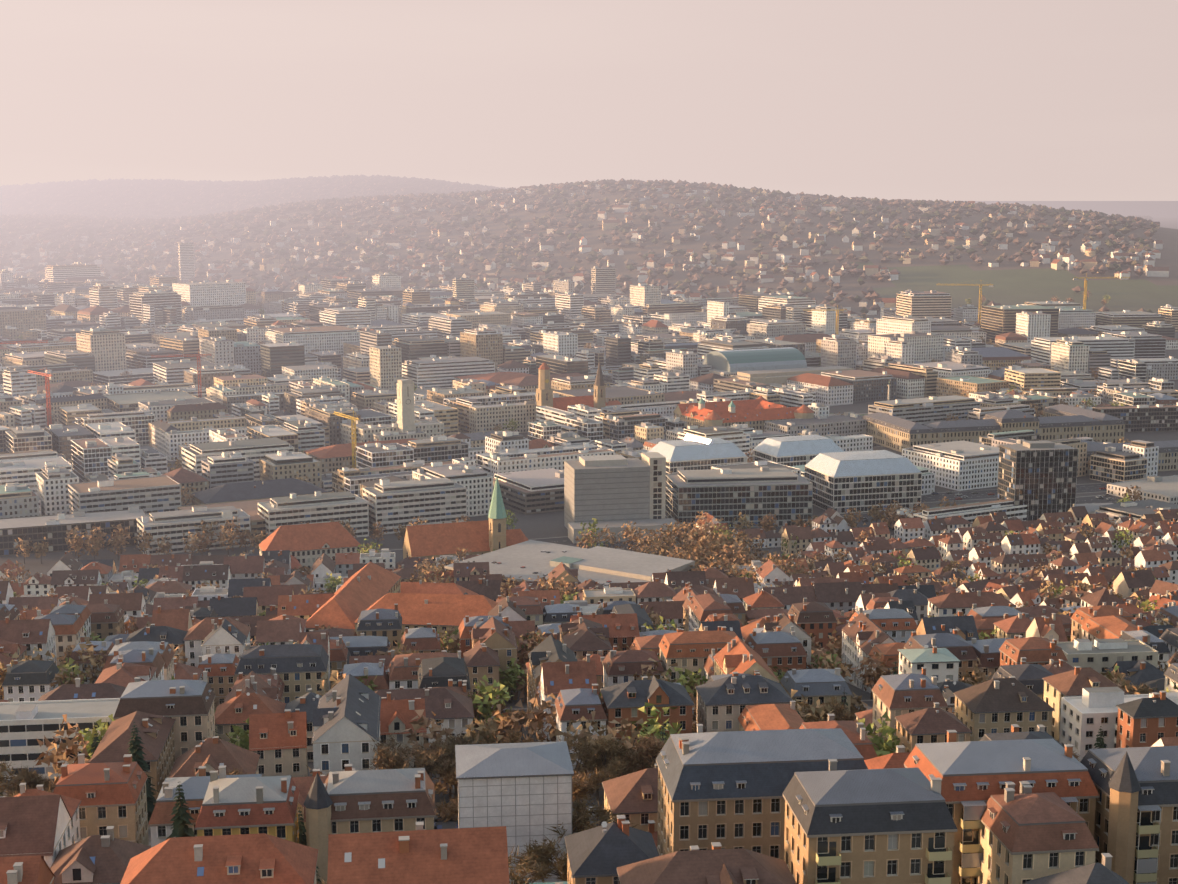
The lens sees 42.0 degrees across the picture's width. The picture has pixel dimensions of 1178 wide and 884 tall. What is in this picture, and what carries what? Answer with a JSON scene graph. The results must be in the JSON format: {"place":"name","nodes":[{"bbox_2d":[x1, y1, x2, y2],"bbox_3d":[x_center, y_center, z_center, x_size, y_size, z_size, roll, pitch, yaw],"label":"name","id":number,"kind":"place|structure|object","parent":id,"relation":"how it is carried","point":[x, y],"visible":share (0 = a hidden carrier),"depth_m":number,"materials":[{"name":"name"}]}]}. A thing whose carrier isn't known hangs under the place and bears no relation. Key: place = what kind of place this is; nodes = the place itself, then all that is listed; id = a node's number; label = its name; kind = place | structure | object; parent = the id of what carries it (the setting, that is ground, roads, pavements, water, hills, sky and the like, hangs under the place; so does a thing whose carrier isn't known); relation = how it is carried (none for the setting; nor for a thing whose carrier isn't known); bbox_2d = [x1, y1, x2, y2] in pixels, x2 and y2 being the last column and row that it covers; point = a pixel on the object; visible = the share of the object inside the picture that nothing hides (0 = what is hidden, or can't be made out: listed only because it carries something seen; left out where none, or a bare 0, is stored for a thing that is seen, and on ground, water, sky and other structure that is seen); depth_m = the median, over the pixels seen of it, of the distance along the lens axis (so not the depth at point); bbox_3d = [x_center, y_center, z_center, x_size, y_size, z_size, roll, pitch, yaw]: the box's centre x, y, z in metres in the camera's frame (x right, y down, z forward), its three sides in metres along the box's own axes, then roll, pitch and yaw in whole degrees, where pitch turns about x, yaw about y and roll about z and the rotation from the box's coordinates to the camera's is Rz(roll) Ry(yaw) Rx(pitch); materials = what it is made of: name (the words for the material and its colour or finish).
{"place":"outdoors","nodes":[
{"label":"outdoors","id":0,"kind":"place"},
{"bbox_2d":[0,183,1177,845],"bbox_3d":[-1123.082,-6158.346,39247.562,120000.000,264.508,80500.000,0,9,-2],"label":"ground","id":1,"kind":"structure","parent":0,"point":[1012,281],"depth_m":2747.00,"materials":[{"name":"plant"}]},
{"bbox_2d":[0,413,1133,844],"bbox_3d":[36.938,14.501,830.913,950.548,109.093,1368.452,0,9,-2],"label":"streets","id":2,"kind":"object","parent":1,"relation":"on","point":[958,495],"visible":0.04,"depth_m":1017.15,"materials":[{"name":"grey asphalt"}]},
{"bbox_2d":[0,174,1156,325],"bbox_3d":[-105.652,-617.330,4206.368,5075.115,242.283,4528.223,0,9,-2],"label":"hill trees","id":3,"kind":"object","parent":1,"relation":"on","point":[147,220],"visible":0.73,"depth_m":3224.23,"materials":[{"name":"green plant"}]},
{"bbox_2d":[0,602,1177,883],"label":"buildings","id":4,"kind":"structure","parent":1,"relation":"on","point":[756,778],"depth_m":255.20,"materials":[{"name":"tile"}]},
{"bbox_2d":[0,366,1177,670],"bbox_3d":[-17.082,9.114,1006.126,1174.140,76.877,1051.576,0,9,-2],"label":"buildings","id":5,"kind":"structure","parent":1,"relation":"on","point":[244,446],"depth_m":977.15,"materials":[{"name":"concrete"}]},
{"bbox_2d":[0,179,1177,405],"bbox_3d":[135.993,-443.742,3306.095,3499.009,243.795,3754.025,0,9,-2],"label":"buildings","id":6,"kind":"structure","parent":1,"relation":"on","point":[442,337],"depth_m":1887.56,"materials":[{"name":"concrete"}]},
{"bbox_2d":[0,242,1177,640],"bbox_3d":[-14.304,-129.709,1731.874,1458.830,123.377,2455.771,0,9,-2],"label":"buildings","id":7,"kind":"structure","parent":1,"relation":"on","point":[660,484],"depth_m":935.03,"materials":[{"name":"concrete"}]},
{"bbox_2d":[0,290,1177,883],"bbox_3d":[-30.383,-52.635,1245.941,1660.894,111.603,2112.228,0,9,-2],"label":"city trees","id":8,"kind":"object","parent":1,"relation":"on","point":[714,548],"visible":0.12,"depth_m":397.08,"materials":[{"name":"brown plant"}]},
{"bbox_2d":[0,0,1177,200],"label":"sky","id":9,"kind":"structure","parent":0,"point":[950,100],"materials":[{"name":"pink"}]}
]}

